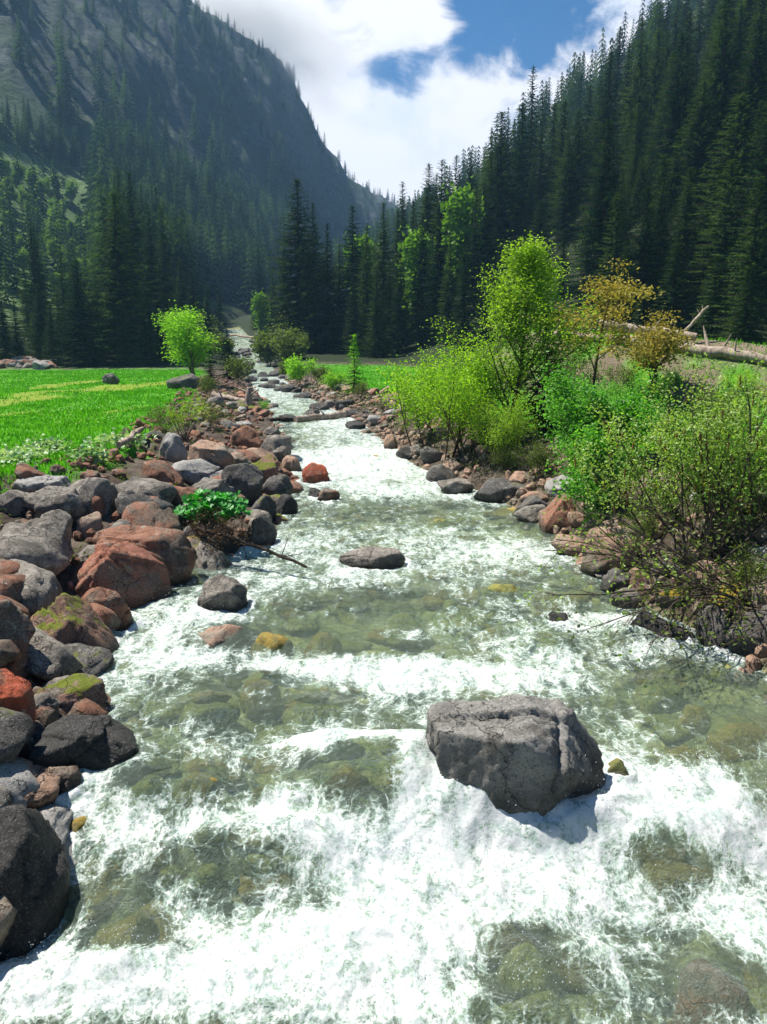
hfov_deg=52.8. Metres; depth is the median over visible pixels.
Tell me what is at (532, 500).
boulder
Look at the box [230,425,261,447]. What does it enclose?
boulder
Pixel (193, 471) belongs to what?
rubble stone
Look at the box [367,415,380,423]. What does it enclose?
rubble stone
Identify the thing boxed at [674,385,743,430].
shrub
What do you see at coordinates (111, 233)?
spruce tree
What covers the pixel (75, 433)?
meadow grass
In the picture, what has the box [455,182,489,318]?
spruce tree
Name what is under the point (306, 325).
spruce tree
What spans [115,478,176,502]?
rubble stone
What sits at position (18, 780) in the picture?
rubble stone
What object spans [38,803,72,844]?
rubble stone
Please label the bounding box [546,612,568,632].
boulder
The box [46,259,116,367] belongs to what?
spruce tree
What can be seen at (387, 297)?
spruce tree
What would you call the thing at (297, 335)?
valley shrub
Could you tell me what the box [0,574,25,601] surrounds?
rubble stone
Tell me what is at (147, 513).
rubble stone
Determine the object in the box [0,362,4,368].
edge stone
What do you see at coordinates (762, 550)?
rubble stone
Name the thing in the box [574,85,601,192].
spruce tree
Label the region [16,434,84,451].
meadow plants
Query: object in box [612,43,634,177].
spruce tree
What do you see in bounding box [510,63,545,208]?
spruce tree
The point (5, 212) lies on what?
birch tree
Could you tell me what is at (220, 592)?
boulder
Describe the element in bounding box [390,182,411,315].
spruce tree
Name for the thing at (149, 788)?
submerged stone
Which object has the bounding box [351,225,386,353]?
spruce tree
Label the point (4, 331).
spruce tree
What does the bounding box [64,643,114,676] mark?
rubble stone
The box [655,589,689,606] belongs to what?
boulder
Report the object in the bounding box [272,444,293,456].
rubble stone
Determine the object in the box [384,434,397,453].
boulder
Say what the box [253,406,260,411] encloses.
rubble stone
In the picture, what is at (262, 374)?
stream stone
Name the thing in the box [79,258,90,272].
birch tree
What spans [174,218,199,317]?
spruce tree
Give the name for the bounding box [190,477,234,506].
boulder
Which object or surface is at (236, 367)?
streamside shrub
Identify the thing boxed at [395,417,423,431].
shrub
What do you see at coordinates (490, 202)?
spruce tree
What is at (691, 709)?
submerged stone
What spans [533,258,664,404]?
ochre tree
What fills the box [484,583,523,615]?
submerged stone
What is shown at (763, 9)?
spruce tree
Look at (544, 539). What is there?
rubble stone
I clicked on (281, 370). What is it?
streamside shrub
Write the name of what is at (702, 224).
spruce tree
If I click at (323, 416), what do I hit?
driftwood log
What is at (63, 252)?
birch tree
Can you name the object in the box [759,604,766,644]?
rubble stone
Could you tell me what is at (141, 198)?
spruce tree
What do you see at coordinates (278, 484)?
boulder
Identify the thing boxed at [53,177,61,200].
spruce tree
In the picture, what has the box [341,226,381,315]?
larch tree
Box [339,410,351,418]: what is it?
stream stone
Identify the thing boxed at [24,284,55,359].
spruce tree
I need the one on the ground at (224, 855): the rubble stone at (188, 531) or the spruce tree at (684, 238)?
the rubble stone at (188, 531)
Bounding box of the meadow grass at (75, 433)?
[0,327,766,494]
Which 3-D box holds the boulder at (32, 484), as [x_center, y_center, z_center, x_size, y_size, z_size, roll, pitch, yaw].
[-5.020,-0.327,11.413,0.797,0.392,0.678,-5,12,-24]
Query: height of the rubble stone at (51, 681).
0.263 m
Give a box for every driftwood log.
[116,426,144,446]
[211,388,243,401]
[230,334,254,337]
[269,415,288,421]
[294,405,345,421]
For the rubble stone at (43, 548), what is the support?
on the ground at (224, 855)
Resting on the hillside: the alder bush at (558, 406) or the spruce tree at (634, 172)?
the spruce tree at (634, 172)
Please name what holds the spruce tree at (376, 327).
on the ground at (224, 855)
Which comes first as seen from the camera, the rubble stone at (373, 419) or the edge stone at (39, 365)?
the rubble stone at (373, 419)
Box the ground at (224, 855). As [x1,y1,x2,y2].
[0,303,766,1023]
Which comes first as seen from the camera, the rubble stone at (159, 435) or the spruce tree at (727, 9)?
the rubble stone at (159, 435)
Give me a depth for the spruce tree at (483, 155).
156.06 m
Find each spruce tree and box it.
[0,289,14,339]
[0,300,18,359]
[3,95,13,124]
[8,297,27,357]
[12,265,35,334]
[19,97,33,136]
[19,227,54,347]
[24,225,56,320]
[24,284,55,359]
[26,98,34,126]
[39,301,66,364]
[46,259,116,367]
[51,245,79,347]
[52,294,72,353]
[53,83,67,126]
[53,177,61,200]
[61,191,175,363]
[66,253,85,324]
[68,262,85,331]
[77,303,105,366]
[90,276,111,357]
[101,189,122,330]
[103,104,116,147]
[103,165,136,320]
[103,260,118,350]
[110,173,119,190]
[110,302,137,365]
[111,172,168,340]
[116,130,125,166]
[121,189,128,250]
[127,261,148,351]
[130,301,159,366]
[131,203,170,350]
[134,184,149,216]
[139,284,166,362]
[142,128,152,169]
[142,231,157,288]
[148,185,157,205]
[150,239,178,315]
[151,186,160,214]
[152,300,171,360]
[153,207,182,340]
[162,117,173,161]
[165,293,175,354]
[171,260,191,317]
[174,148,186,183]
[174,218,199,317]
[181,208,201,290]
[184,272,202,328]
[200,284,216,332]
[202,299,216,350]
[203,167,216,214]
[203,351,219,383]
[214,290,226,336]
[216,329,241,379]
[223,202,230,239]
[248,250,269,320]
[248,295,257,329]
[250,177,347,350]
[265,265,279,332]
[270,244,294,332]
[279,293,291,323]
[292,248,324,352]
[301,202,334,335]
[309,265,340,353]
[313,223,347,349]
[326,205,382,350]
[329,243,349,348]
[339,271,369,355]
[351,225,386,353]
[360,201,403,342]
[360,266,392,357]
[374,259,403,353]
[385,209,409,328]
[385,248,417,353]
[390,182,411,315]
[392,198,427,341]
[404,213,435,344]
[413,206,454,342]
[414,164,455,309]
[420,190,435,259]
[425,159,467,319]
[429,174,440,253]
[429,236,464,343]
[443,165,453,251]
[444,155,472,295]
[447,254,480,347]
[452,182,502,303]
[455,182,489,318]
[463,151,479,278]
[468,266,497,338]
[473,111,536,264]
[476,148,488,198]
[477,151,508,277]
[482,241,520,315]
[501,103,548,249]
[505,235,530,300]
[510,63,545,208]
[511,306,575,441]
[514,200,560,281]
[518,168,541,241]
[521,92,554,225]
[523,257,551,322]
[527,103,562,231]
[527,113,542,192]
[537,109,597,220]
[538,100,573,226]
[540,139,587,240]
[551,118,638,300]
[551,228,573,295]
[559,120,574,176]
[568,210,597,271]
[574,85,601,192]
[574,140,617,236]
[579,50,626,195]
[580,79,614,196]
[583,192,637,333]
[593,175,640,265]
[600,186,680,333]
[606,28,626,149]
[607,20,658,171]
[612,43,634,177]
[613,40,635,135]
[614,246,631,319]
[615,93,646,174]
[615,144,649,225]
[618,103,648,190]
[626,159,652,224]
[629,154,688,313]
[630,199,667,275]
[630,284,657,326]
[638,30,668,151]
[638,44,652,156]
[639,32,700,196]
[640,104,670,175]
[641,1,672,72]
[641,50,683,152]
[643,30,676,135]
[644,242,697,331]
[650,2,664,51]
[651,77,695,187]
[651,79,728,197]
[654,146,688,213]
[657,0,676,63]
[659,55,701,125]
[661,183,704,290]
[666,0,686,72]
[666,91,766,263]
[668,167,703,236]
[670,0,694,71]
[671,0,748,180]
[675,11,704,98]
[678,0,695,62]
[680,157,752,300]
[687,9,737,147]
[687,255,737,339]
[690,0,709,80]
[692,0,719,64]
[693,3,728,86]
[693,102,766,298]
[693,188,718,261]
[695,19,741,106]
[698,0,730,96]
[700,0,719,43]
[701,14,766,170]
[703,176,766,344]
[711,0,736,29]
[718,267,766,342]
[727,3,753,105]
[728,0,743,29]
[729,0,764,68]
[729,0,765,77]
[729,0,766,139]
[741,100,766,200]
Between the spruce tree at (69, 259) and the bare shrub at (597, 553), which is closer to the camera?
the bare shrub at (597, 553)
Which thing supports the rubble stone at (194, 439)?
on the ground at (224, 855)
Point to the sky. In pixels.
(399, 88)
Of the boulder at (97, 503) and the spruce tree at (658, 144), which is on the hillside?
the spruce tree at (658, 144)
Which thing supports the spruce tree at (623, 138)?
on the hillside
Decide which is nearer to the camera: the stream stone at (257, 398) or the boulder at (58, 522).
the boulder at (58, 522)
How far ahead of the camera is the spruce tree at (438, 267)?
78.73 m
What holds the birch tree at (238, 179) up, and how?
on the mountain
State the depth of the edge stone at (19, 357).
74.02 m
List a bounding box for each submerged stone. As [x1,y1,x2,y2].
[87,911,154,949]
[95,947,164,1016]
[128,774,170,822]
[155,864,186,904]
[176,771,220,821]
[177,702,240,743]
[180,863,221,918]
[189,624,251,661]
[240,678,281,720]
[250,632,294,674]
[252,786,288,828]
[283,703,347,746]
[300,631,341,663]
[324,786,394,866]
[354,647,442,698]
[378,481,404,501]
[384,613,424,648]
[426,519,452,543]
[479,990,571,1023]
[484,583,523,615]
[495,942,555,1001]
[507,508,515,514]
[532,640,576,682]
[555,593,590,612]
[605,635,649,668]
[614,857,721,931]
[632,678,684,715]
[654,745,723,791]
[671,958,751,1023]
[678,704,710,737]
[707,722,766,762]
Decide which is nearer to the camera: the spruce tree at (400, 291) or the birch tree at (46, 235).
the spruce tree at (400, 291)
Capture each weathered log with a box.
[539,321,601,341]
[598,319,697,340]
[602,335,685,344]
[622,335,736,357]
[675,306,708,340]
[682,326,766,364]
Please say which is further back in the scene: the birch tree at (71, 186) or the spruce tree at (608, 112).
the birch tree at (71, 186)
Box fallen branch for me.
[183,496,306,567]
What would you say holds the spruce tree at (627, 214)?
on the hillside
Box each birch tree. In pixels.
[0,155,7,172]
[0,209,7,225]
[1,175,12,188]
[6,183,15,197]
[10,160,24,183]
[10,169,22,187]
[13,246,28,273]
[14,234,25,250]
[16,186,27,208]
[24,165,38,185]
[35,178,45,198]
[40,226,50,244]
[43,176,50,187]
[44,218,63,237]
[44,234,51,247]
[45,203,62,222]
[46,198,56,216]
[46,237,58,257]
[48,272,60,289]
[49,186,53,196]
[49,287,61,304]
[50,174,62,189]
[50,220,62,241]
[58,198,67,213]
[58,245,71,267]
[63,178,79,204]
[64,217,76,239]
[70,257,82,272]
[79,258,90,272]
[234,172,245,189]
[419,230,616,440]
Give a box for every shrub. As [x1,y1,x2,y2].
[141,401,185,432]
[191,322,212,336]
[195,375,216,393]
[197,328,215,356]
[197,400,239,429]
[206,328,237,358]
[210,315,227,331]
[223,355,256,383]
[250,325,282,365]
[257,397,269,408]
[260,323,288,360]
[262,324,308,360]
[272,311,294,330]
[276,361,288,374]
[280,322,313,358]
[351,380,368,399]
[376,397,389,411]
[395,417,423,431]
[487,442,528,476]
[506,431,567,477]
[507,471,766,687]
[543,347,605,380]
[545,428,766,664]
[563,360,766,566]
[578,345,766,561]
[582,475,630,510]
[585,374,632,405]
[602,361,637,385]
[618,511,660,539]
[620,366,681,411]
[628,482,696,526]
[663,366,687,390]
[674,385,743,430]
[683,466,752,511]
[686,385,729,411]
[701,539,766,604]
[709,452,766,516]
[717,367,766,395]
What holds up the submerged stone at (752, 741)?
on the ground at (224, 855)
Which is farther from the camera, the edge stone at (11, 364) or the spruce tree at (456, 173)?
the spruce tree at (456, 173)
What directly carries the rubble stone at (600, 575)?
on the ground at (224, 855)
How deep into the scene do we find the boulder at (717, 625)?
8.10 m
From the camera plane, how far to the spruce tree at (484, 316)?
71.59 m
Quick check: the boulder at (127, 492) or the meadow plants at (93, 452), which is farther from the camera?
the meadow plants at (93, 452)
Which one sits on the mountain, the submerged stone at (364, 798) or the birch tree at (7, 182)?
the birch tree at (7, 182)
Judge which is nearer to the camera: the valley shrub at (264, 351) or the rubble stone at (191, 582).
the rubble stone at (191, 582)
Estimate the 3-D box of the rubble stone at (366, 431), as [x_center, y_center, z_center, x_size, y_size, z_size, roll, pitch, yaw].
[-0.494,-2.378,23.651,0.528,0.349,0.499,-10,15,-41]
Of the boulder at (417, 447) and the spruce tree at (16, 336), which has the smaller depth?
the boulder at (417, 447)
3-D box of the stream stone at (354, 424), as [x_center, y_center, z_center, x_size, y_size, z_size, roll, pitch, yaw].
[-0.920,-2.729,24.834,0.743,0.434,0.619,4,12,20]
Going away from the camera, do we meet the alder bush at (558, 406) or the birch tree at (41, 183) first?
the alder bush at (558, 406)
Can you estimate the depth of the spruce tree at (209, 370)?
44.80 m
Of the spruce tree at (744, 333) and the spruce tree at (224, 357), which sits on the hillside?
the spruce tree at (744, 333)
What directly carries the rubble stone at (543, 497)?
on the ground at (224, 855)
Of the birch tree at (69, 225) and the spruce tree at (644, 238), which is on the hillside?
the spruce tree at (644, 238)
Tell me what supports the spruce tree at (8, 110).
on the mountain
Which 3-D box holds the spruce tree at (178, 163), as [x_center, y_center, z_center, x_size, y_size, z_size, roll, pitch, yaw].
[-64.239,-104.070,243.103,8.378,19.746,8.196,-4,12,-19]
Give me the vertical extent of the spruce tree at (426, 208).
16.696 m
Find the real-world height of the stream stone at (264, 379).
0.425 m
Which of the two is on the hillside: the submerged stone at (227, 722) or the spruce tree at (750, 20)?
the spruce tree at (750, 20)
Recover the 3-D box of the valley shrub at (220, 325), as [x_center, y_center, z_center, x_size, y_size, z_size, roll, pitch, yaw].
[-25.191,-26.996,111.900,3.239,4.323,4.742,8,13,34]
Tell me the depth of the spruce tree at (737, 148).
61.54 m
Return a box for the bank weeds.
[0,381,766,584]
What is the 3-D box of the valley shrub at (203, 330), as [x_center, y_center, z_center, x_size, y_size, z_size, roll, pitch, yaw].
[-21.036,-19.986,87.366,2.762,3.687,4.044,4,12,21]
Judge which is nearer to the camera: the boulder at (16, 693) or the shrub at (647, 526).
the boulder at (16, 693)
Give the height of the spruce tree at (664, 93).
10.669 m
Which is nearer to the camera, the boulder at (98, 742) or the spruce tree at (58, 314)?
the boulder at (98, 742)
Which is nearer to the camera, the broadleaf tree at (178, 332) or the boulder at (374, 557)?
the boulder at (374, 557)
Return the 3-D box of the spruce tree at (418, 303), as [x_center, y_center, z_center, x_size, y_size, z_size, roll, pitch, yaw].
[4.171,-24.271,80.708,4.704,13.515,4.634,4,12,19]
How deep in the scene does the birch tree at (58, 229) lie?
157.04 m
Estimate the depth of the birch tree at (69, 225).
166.10 m
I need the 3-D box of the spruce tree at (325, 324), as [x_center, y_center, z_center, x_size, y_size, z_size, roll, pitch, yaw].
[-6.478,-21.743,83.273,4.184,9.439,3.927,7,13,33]
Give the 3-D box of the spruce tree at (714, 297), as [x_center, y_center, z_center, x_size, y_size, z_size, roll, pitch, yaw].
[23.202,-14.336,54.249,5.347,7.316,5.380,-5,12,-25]
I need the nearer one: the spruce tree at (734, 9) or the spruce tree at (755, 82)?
the spruce tree at (755, 82)
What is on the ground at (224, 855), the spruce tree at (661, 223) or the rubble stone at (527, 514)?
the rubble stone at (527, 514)
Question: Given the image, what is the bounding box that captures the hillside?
[331,0,766,361]
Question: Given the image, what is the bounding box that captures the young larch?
[337,334,366,392]
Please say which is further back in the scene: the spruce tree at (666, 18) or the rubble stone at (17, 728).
the spruce tree at (666, 18)
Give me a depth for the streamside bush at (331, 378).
37.08 m
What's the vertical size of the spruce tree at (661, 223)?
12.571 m
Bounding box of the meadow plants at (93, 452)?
[67,440,109,463]
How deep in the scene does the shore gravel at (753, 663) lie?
13.01 m
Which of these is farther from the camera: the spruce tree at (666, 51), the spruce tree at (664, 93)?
the spruce tree at (666, 51)
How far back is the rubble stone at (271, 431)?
22.69 m
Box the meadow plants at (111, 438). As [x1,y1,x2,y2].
[82,427,157,449]
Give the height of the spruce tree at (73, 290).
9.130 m
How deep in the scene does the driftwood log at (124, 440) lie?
15.08 m
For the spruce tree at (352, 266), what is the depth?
86.08 m
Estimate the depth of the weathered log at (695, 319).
21.59 m
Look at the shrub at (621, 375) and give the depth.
21.08 m
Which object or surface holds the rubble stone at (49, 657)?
on the ground at (224, 855)
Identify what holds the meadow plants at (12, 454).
on the ground at (224, 855)
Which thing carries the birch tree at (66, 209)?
on the mountain
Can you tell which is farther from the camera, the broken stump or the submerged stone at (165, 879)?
the broken stump
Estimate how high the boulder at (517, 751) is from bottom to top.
1.319 m
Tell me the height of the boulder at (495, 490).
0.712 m
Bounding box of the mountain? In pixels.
[0,0,400,334]
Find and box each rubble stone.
[0,522,74,574]
[0,558,19,573]
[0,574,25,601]
[0,595,29,615]
[0,639,22,667]
[0,652,28,677]
[0,707,36,763]
[0,759,39,806]
[0,785,13,808]
[0,895,16,946]
[10,559,62,617]
[14,462,45,478]
[23,627,83,681]
[34,693,58,709]
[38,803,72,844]
[41,675,69,687]
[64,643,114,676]
[65,837,85,872]
[67,693,112,715]
[77,542,107,562]
[80,470,100,479]
[90,602,121,628]
[109,628,117,636]
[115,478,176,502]
[115,493,173,516]
[121,496,181,530]
[142,460,183,486]
[146,430,164,439]
[153,427,166,433]
[171,486,206,507]
[172,458,219,484]
[174,504,193,523]
[181,575,198,591]
[182,519,229,549]
[187,430,200,438]
[187,535,218,549]
[189,436,198,442]
[194,541,233,576]
[200,421,211,426]
[200,469,221,479]
[206,395,223,405]
[221,418,239,428]
[226,401,237,408]
[227,448,245,455]
[231,452,251,463]
[233,414,246,420]
[235,400,247,410]
[235,449,260,462]
[236,421,251,426]
[238,406,246,411]
[244,509,271,524]
[246,448,275,458]
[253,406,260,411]
[258,409,269,416]
[264,427,280,434]
[270,494,279,501]
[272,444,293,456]
[275,513,288,525]
[290,481,303,496]
[325,400,334,407]
[355,417,363,421]
[357,429,374,438]
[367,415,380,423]
[369,388,379,395]
[370,399,379,404]
[379,386,389,393]
[379,424,388,429]
[383,409,396,414]
[386,415,396,421]
[395,408,408,416]
[426,426,445,436]
[443,458,463,471]
[472,444,490,456]
[508,471,529,482]
[514,504,545,525]
[520,491,548,502]
[541,536,550,544]
[544,475,576,497]
[567,511,586,527]
[575,553,584,574]
[595,572,606,580]
[651,561,679,575]
[734,495,760,512]
[745,572,766,605]
[751,546,766,573]
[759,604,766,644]
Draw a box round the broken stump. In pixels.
[234,386,258,405]
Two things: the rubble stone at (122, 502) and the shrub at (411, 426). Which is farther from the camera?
the shrub at (411, 426)
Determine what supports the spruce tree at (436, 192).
on the hillside
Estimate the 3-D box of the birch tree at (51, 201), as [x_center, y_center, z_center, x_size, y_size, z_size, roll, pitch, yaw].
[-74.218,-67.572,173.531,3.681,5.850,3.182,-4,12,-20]
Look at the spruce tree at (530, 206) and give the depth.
96.51 m
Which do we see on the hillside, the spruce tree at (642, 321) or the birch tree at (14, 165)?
the spruce tree at (642, 321)
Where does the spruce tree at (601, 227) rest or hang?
on the hillside
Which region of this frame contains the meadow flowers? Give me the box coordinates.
[0,371,184,465]
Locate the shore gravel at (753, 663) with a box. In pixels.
[283,376,766,703]
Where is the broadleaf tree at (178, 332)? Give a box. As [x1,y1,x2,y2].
[151,300,224,374]
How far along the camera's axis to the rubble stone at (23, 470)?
11.44 m
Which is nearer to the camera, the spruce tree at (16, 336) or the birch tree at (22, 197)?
the spruce tree at (16, 336)
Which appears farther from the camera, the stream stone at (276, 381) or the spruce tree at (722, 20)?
the spruce tree at (722, 20)
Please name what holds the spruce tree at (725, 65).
on the hillside
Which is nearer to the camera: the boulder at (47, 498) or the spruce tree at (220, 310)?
the boulder at (47, 498)
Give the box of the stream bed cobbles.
[2,434,766,1023]
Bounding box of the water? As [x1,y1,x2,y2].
[0,329,766,1023]
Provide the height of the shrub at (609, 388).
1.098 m
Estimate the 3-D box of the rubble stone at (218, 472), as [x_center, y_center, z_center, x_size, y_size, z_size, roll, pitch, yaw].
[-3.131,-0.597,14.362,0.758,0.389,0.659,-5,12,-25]
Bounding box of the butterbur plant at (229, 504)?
[173,488,252,524]
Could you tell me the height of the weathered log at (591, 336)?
0.675 m
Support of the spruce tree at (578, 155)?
on the hillside
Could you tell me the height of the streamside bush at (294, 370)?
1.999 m
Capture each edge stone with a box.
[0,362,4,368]
[2,359,16,365]
[7,363,16,366]
[12,356,24,359]
[19,359,31,364]
[22,363,31,367]
[32,360,48,369]
[48,361,58,367]
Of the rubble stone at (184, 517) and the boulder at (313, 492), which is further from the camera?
the boulder at (313, 492)
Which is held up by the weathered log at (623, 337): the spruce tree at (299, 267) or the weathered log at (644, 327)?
the weathered log at (644, 327)
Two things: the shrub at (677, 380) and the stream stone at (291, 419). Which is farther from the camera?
the stream stone at (291, 419)
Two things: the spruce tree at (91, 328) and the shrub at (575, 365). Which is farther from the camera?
the spruce tree at (91, 328)
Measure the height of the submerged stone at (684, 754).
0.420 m
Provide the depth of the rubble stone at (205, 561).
10.61 m
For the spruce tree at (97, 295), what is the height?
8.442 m
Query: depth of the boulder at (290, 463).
18.00 m
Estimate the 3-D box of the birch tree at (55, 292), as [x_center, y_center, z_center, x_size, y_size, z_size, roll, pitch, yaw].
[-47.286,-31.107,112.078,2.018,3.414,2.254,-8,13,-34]
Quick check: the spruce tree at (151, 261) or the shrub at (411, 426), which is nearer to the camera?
the shrub at (411, 426)
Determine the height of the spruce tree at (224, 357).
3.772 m
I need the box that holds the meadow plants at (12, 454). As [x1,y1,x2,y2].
[0,440,68,466]
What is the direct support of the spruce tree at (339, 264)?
on the ground at (224, 855)
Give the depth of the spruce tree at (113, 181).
131.40 m
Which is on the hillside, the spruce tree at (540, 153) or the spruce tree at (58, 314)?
the spruce tree at (540, 153)
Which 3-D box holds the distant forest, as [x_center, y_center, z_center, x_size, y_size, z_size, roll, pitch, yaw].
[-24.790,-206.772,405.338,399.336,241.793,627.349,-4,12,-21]
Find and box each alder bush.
[532,351,675,468]
[544,415,652,531]
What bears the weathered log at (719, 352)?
on the ground at (224, 855)
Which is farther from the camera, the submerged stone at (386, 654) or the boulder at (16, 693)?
the submerged stone at (386, 654)
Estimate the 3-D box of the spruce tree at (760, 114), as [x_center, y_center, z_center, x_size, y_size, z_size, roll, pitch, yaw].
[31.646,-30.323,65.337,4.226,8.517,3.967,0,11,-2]
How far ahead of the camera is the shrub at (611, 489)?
12.07 m
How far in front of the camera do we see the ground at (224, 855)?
8.26 m
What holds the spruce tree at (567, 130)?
on the hillside
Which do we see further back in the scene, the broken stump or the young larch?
the young larch
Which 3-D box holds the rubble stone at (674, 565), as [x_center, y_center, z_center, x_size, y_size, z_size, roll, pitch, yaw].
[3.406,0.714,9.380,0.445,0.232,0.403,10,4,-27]
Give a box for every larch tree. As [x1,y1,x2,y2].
[249,290,270,335]
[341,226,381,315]
[394,219,436,327]
[437,176,485,313]
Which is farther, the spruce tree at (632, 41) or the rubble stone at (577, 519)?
the spruce tree at (632, 41)
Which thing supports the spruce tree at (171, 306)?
on the ground at (224, 855)
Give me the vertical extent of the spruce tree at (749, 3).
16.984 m
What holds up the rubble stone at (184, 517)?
on the ground at (224, 855)
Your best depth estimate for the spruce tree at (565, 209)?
86.56 m
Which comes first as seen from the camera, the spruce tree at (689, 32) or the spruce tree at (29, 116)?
the spruce tree at (689, 32)
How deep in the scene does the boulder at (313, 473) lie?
16.58 m
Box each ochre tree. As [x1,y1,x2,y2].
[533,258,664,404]
[613,303,700,405]
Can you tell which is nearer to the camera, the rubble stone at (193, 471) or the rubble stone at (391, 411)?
the rubble stone at (193, 471)
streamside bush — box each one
[282,353,317,387]
[309,363,333,381]
[316,367,346,391]
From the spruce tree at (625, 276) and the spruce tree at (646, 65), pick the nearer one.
the spruce tree at (625, 276)
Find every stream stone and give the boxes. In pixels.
[229,352,239,355]
[244,376,257,382]
[253,396,262,400]
[257,372,268,379]
[260,377,267,382]
[262,383,275,390]
[267,379,279,385]
[269,373,278,378]
[273,385,287,394]
[278,414,294,424]
[281,386,295,395]
[291,388,301,394]
[298,392,311,401]
[305,409,319,414]
[308,402,328,411]
[334,399,355,409]
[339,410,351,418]
[345,420,365,432]
[348,409,359,414]
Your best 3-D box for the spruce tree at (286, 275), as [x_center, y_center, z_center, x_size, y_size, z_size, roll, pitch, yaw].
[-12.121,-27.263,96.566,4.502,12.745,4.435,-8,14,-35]
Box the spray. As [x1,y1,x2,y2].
[0,570,766,1015]
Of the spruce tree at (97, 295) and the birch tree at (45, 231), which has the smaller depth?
the spruce tree at (97, 295)
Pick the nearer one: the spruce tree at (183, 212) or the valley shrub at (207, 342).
the valley shrub at (207, 342)
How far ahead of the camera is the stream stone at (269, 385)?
43.42 m
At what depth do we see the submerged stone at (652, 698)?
7.16 m
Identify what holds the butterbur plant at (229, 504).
on the rubble stone at (188, 531)
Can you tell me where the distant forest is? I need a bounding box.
[0,0,762,316]
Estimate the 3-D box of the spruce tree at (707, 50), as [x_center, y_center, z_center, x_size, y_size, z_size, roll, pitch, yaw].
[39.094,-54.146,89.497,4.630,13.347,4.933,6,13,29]
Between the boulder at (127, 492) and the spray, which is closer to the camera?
the spray
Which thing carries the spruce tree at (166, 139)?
on the mountain
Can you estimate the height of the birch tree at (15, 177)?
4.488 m
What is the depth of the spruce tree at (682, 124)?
78.03 m
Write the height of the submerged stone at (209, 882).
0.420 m
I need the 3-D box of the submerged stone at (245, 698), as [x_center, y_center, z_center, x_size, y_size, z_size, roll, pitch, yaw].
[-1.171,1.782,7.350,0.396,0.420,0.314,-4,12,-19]
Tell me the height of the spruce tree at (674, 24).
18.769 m
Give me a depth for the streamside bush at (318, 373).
43.98 m
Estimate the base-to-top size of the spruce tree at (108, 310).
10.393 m
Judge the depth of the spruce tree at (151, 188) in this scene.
161.18 m
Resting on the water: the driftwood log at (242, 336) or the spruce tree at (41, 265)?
the driftwood log at (242, 336)
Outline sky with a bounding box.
[192,0,684,208]
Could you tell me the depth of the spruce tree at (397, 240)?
91.45 m
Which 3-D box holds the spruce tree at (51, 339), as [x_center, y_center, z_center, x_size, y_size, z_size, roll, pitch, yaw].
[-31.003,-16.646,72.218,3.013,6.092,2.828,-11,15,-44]
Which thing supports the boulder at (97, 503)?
on the ground at (224, 855)
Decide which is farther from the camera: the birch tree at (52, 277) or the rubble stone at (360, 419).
the birch tree at (52, 277)
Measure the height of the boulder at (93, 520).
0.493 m
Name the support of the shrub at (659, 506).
on the ground at (224, 855)
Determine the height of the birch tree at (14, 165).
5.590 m
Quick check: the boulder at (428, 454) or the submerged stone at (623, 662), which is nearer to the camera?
the submerged stone at (623, 662)
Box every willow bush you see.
[366,354,462,446]
[401,330,535,460]
[460,384,549,467]
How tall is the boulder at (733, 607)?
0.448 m
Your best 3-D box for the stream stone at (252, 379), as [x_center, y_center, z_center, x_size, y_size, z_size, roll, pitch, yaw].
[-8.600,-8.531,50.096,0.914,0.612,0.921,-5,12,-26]
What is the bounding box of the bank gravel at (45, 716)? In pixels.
[0,377,299,757]
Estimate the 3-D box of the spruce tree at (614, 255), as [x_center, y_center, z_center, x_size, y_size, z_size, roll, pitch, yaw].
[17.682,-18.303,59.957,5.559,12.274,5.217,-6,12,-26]
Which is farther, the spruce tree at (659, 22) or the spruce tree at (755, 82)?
the spruce tree at (659, 22)
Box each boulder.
[0,490,28,515]
[0,599,35,653]
[0,668,35,757]
[0,804,70,962]
[14,475,71,492]
[16,757,61,809]
[23,485,85,524]
[25,509,72,575]
[28,714,138,785]
[30,593,120,657]
[34,673,111,718]
[46,766,81,795]
[69,477,118,514]
[69,541,171,611]
[76,511,102,537]
[81,587,133,641]
[83,494,105,515]
[92,525,197,589]
[102,373,119,384]
[109,519,131,527]
[116,488,134,509]
[124,476,139,481]
[159,432,187,462]
[166,373,199,388]
[173,511,183,525]
[187,439,235,469]
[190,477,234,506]
[197,574,247,620]
[221,463,263,504]
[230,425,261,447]
[244,513,276,545]
[250,495,276,521]
[251,454,278,482]
[260,435,291,461]
[262,474,292,495]
[276,494,297,519]
[281,455,301,476]
[301,462,332,489]
[308,487,320,502]
[318,488,339,507]
[339,546,405,575]
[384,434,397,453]
[396,446,411,460]
[410,443,422,454]
[420,446,443,463]
[426,464,456,489]
[426,693,605,838]
[437,477,474,498]
[473,478,524,506]
[513,495,547,520]
[539,493,575,536]
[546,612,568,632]
[551,534,583,559]
[580,526,637,577]
[599,446,623,475]
[600,567,631,595]
[608,758,628,781]
[611,587,644,611]
[620,610,694,649]
[630,569,654,594]
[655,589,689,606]
[687,560,724,585]
[694,605,731,658]
[705,584,746,613]
[723,610,764,655]
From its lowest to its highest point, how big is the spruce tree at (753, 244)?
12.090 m
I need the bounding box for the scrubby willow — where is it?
[153,393,215,441]
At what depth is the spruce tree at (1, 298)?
81.84 m
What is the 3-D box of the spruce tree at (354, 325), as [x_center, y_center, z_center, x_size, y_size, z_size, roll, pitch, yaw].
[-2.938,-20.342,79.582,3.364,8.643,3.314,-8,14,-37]

